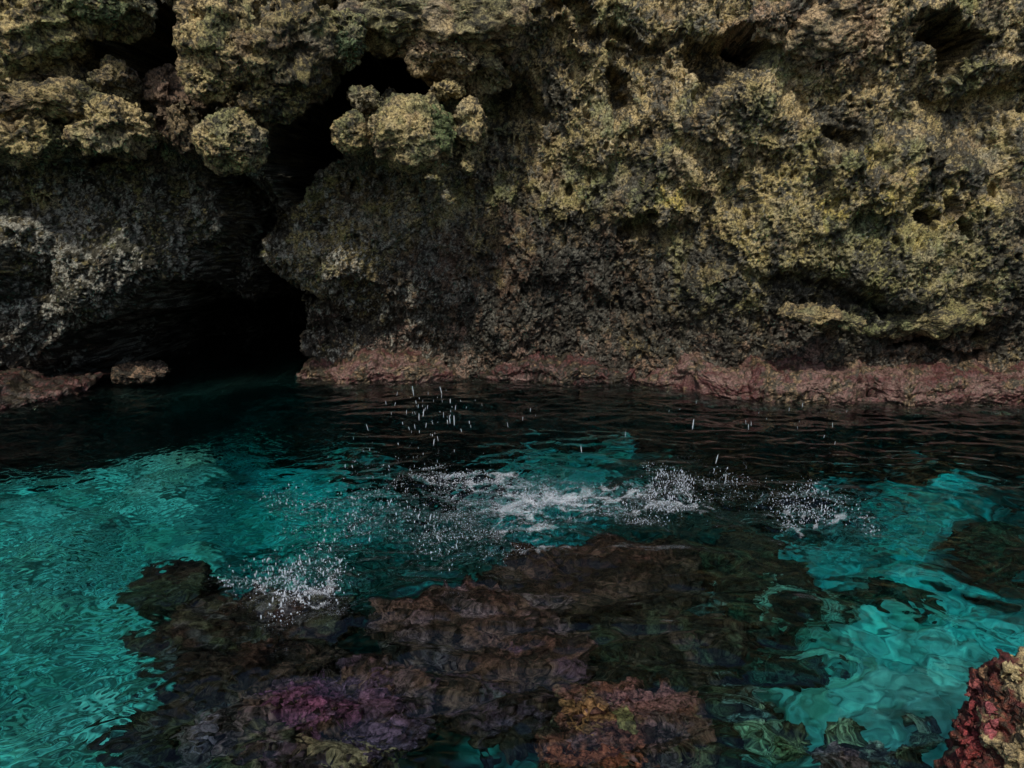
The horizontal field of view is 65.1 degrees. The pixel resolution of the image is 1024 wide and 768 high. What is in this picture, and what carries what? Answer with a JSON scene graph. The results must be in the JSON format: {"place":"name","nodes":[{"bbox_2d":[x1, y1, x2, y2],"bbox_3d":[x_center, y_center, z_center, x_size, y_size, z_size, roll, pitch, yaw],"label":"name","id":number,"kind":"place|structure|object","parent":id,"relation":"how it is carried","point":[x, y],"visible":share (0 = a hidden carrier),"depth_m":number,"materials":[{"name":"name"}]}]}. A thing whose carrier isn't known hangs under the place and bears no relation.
{"place":"outdoors","nodes":[
{"label":"outdoors","id":0,"kind":"place"},
{"bbox_2d":[110,359,171,385],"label":"boulder","id":1,"kind":"object","parent":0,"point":[150,371],"visible":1,"depth_m":10.33,"materials":[{"name":"stone"}]},
{"bbox_2d":[0,351,1023,767],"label":"water","id":2,"kind":"structure","parent":0,"point":[734,629],"depth_m":5.00,"materials":[{"name":"teal liquid"}]},
{"bbox_2d":[187,542,365,629],"bbox_3d":[-1.300,1.124,4.838,1.277,0.246,1.026,12,17,43],"label":"spray","id":3,"kind":"object","parent":2,"relation":"on","point":[298,587],"visible":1,"depth_m":4.83,"materials":[{"name":"white liquid"}]},
{"bbox_2d":[307,692,372,704],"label":"coral rock","id":4,"kind":"object","parent":2,"relation":"in","point":[318,700],"visible":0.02,"depth_m":3.71,"materials":[{"name":"purple stone"}]},
{"bbox_2d":[242,447,566,591],"bbox_3d":[-1.034,0.878,6.242,2.896,0.163,3.257,0,12,0],"label":"spray","id":5,"kind":"object","parent":2,"relation":"on","point":[410,520],"visible":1,"depth_m":5.80,"materials":[{"name":"white liquid"}]},
{"bbox_2d":[322,465,639,539],"bbox_3d":[-0.132,0.872,6.356,2.674,0.130,1.757,-2,12,-7],"label":"spray","id":6,"kind":"object","parent":2,"relation":"on","point":[511,507],"visible":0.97,"depth_m":6.38,"materials":[{"name":"white liquid"}]},
{"bbox_2d":[564,696,631,718],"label":"coral rock","id":7,"kind":"object","parent":2,"relation":"in","point":[591,705],"visible":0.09,"depth_m":3.58,"materials":[{"name":"yellow stone"}]},
{"bbox_2d":[512,458,751,524],"bbox_3d":[0.965,0.759,6.600,2.041,0.234,1.756,0,12,0],"label":"spray","id":8,"kind":"object","parent":2,"relation":"on","point":[681,490],"visible":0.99,"depth_m":6.28,"materials":[{"name":"white liquid"}]},
{"bbox_2d":[709,466,879,534],"bbox_3d":[2.127,0.867,6.220,1.405,0.174,1.502,3,12,14],"label":"spray","id":9,"kind":"object","parent":2,"relation":"on","point":[802,505],"visible":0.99,"depth_m":6.10,"materials":[{"name":"white liquid"}]},
{"bbox_2d":[934,646,1023,767],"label":"seaweed rock","id":10,"kind":"object","parent":2,"relation":"in","point":[988,725],"visible":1,"depth_m":3.09,"materials":[{"name":"stone"}]},
{"bbox_2d":[0,0,1023,378],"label":"cliff","id":11,"kind":"structure","parent":0,"point":[648,188],"depth_m":9.69,"materials":[{"name":"stone"}]},
{"bbox_2d":[0,68,28,90],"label":"boulder","id":12,"kind":"object","parent":11,"relation":"attached to","point":[6,81],"visible":0.17,"depth_m":8.22,"materials":[{"name":"stone"}]},
{"bbox_2d":[0,113,61,169],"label":"boulder","id":13,"kind":"object","parent":11,"relation":"attached to","point":[26,140],"visible":0.84,"depth_m":8.29,"materials":[{"name":"stone"}]},
{"bbox_2d":[0,0,94,79],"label":"boulder","id":14,"kind":"object","parent":11,"relation":"attached to","point":[41,36],"visible":0.72,"depth_m":8.05,"materials":[{"name":"stone"}]},
{"bbox_2d":[0,366,110,409],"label":"rock ledge","id":15,"kind":"object","parent":11,"relation":"attached to","point":[21,386],"visible":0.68,"depth_m":9.81,"materials":[{"name":"brown stone"}]},
{"bbox_2d":[25,64,89,83],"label":"boulder","id":16,"kind":"object","parent":11,"relation":"attached to","point":[81,73],"visible":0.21,"depth_m":8.42,"materials":[{"name":"stone"}]},
{"bbox_2d":[0,76,134,124],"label":"boulder","id":17,"kind":"object","parent":11,"relation":"attached to","point":[62,99],"visible":0.41,"depth_m":8.19,"materials":[{"name":"stone"}]},
{"bbox_2d":[55,123,89,159],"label":"boulder","id":18,"kind":"object","parent":11,"relation":"on","point":[70,149],"visible":0.32,"depth_m":8.65,"materials":[{"name":"stone"}]},
{"bbox_2d":[52,0,158,44],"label":"boulder","id":19,"kind":"object","parent":11,"relation":"attached to","point":[130,22],"visible":0.81,"depth_m":8.17,"materials":[{"name":"stone"}]},
{"bbox_2d":[61,94,167,162],"bbox_3d":[-4.227,-2.722,8.552,0.957,0.700,1.088,0,12,0],"label":"boulder","id":20,"kind":"object","parent":11,"relation":"attached to","point":[113,125],"visible":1,"depth_m":8.24,"materials":[{"name":"stone"}]},
{"bbox_2d":[86,54,143,104],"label":"boulder","id":21,"kind":"object","parent":11,"relation":"attached to","point":[118,77],"visible":0.72,"depth_m":8.40,"materials":[{"name":"stone"}]},
{"bbox_2d":[141,63,207,145],"bbox_3d":[-3.785,-3.156,9.076,0.685,0.914,0.877,0,12,0],"label":"boulder","id":22,"kind":"object","parent":11,"relation":"attached to","point":[162,89],"visible":0.54,"depth_m":8.82,"materials":[{"name":"stone"}]},
{"bbox_2d":[165,98,202,157],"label":"boulder","id":23,"kind":"object","parent":11,"relation":"attached to","point":[183,120],"visible":0.87,"depth_m":8.75,"materials":[{"name":"stone"}]},
{"bbox_2d":[184,66,241,104],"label":"boulder","id":24,"kind":"object","parent":11,"relation":"attached to","point":[204,85],"visible":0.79,"depth_m":8.15,"materials":[{"name":"stone"}]},
{"bbox_2d":[172,0,261,88],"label":"boulder","id":25,"kind":"object","parent":11,"relation":"attached to","point":[201,28],"visible":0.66,"depth_m":7.98,"materials":[{"name":"stone"}]},
{"bbox_2d":[190,106,270,176],"bbox_3d":[-2.947,-2.557,8.469,0.752,0.730,0.952,0,12,0],"label":"boulder","id":26,"kind":"object","parent":11,"relation":"attached to","point":[233,140],"visible":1,"depth_m":8.19,"materials":[{"name":"stone"}]},
{"bbox_2d":[215,22,288,91],"bbox_3d":[-2.697,-3.417,8.411,0.837,0.836,1.109,0,12,0],"label":"boulder","id":27,"kind":"object","parent":11,"relation":"attached to","point":[241,56],"visible":0.42,"depth_m":8.00,"materials":[{"name":"stone"}]},
{"bbox_2d":[233,79,309,129],"bbox_3d":[-2.606,-3.087,8.651,0.806,0.650,0.758,-9,15,-35],"label":"boulder","id":28,"kind":"object","parent":11,"relation":"attached to","point":[270,107],"visible":0.66,"depth_m":8.48,"materials":[{"name":"stone"}]},
{"bbox_2d":[257,0,346,109],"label":"boulder","id":29,"kind":"object","parent":11,"relation":"attached to","point":[304,33],"visible":0.82,"depth_m":8.20,"materials":[{"name":"stone"}]},
{"bbox_2d":[330,8,369,71],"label":"boulder","id":30,"kind":"object","parent":11,"relation":"attached to","point":[350,37],"visible":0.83,"depth_m":8.46,"materials":[{"name":"stone"}]},
{"bbox_2d":[330,109,371,156],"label":"boulder","id":31,"kind":"object","parent":11,"relation":"attached to","point":[350,133],"visible":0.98,"depth_m":8.71,"materials":[{"name":"stone"}]},
{"bbox_2d":[346,85,384,114],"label":"boulder","id":32,"kind":"object","parent":11,"relation":"attached to","point":[367,100],"visible":0.88,"depth_m":8.80,"materials":[{"name":"stone"}]},
{"bbox_2d":[296,346,455,383],"bbox_3d":[-1.861,0.116,11.387,2.251,1.380,1.671,0,12,0],"label":"rock ledge","id":33,"kind":"object","parent":11,"relation":"attached to","point":[408,364],"visible":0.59,"depth_m":10.82,"materials":[{"name":"brown stone"}]},
{"bbox_2d":[367,92,458,174],"bbox_3d":[-1.097,-2.772,8.912,1.036,0.877,1.248,-3,12,-15],"label":"boulder","id":34,"kind":"object","parent":11,"relation":"attached to","point":[413,133],"visible":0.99,"depth_m":8.48,"materials":[{"name":"stone"}]},
{"bbox_2d":[336,0,548,66],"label":"boulder","id":35,"kind":"object","parent":11,"relation":"attached to","point":[482,27],"visible":0.77,"depth_m":8.62,"materials":[{"name":"stone"}]},
{"bbox_2d":[428,78,466,101],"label":"boulder","id":36,"kind":"object","parent":11,"relation":"attached to","point":[446,89],"visible":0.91,"depth_m":8.90,"materials":[{"name":"stone"}]},
{"bbox_2d":[396,34,511,103],"bbox_3d":[-0.654,-3.705,9.275,1.313,0.855,1.320,0,12,0],"label":"boulder","id":37,"kind":"object","parent":11,"relation":"attached to","point":[483,79],"visible":0.81,"depth_m":8.97,"materials":[{"name":"stone"}]},
{"bbox_2d":[453,143,481,177],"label":"boulder","id":38,"kind":"object","parent":11,"relation":"attached to","point":[466,159],"visible":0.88,"depth_m":9.05,"materials":[{"name":"stone"}]},
{"bbox_2d":[453,95,487,148],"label":"boulder","id":39,"kind":"object","parent":11,"relation":"attached to","point":[471,118],"visible":0.98,"depth_m":8.77,"materials":[{"name":"stone"}]},
{"bbox_2d":[475,350,636,383],"bbox_3d":[0.412,0.089,11.455,3.003,1.442,1.617,2,12,9],"label":"rock ledge","id":40,"kind":"object","parent":11,"relation":"attached to","point":[570,367],"visible":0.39,"depth_m":10.72,"materials":[{"name":"brown stone"}]},
{"bbox_2d":[775,300,866,334],"bbox_3d":[3.559,-0.771,9.285,1.043,0.377,0.649,0,12,0],"label":"boulder","id":41,"kind":"object","parent":11,"relation":"attached to","point":[811,314],"visible":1,"depth_m":9.13,"materials":[{"name":"stone"}]},
{"bbox_2d":[632,352,1023,405],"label":"rock ledge","id":42,"kind":"object","parent":11,"relation":"attached to","point":[794,378],"visible":0.47,"depth_m":9.61,"materials":[{"name":"brown stone"}]},
{"bbox_2d":[751,0,924,66],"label":"boulder","id":43,"kind":"object","parent":11,"relation":"attached to","point":[823,31],"visible":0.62,"depth_m":8.32,"materials":[{"name":"stone"}]},
{"bbox_2d":[863,294,1003,339],"bbox_3d":[5.214,-0.869,9.594,1.960,0.687,0.739,0,12,0],"label":"rock fin","id":44,"kind":"object","parent":11,"relation":"attached to","point":[955,315],"visible":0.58,"depth_m":9.43,"materials":[{"name":"stone"}]}
]}

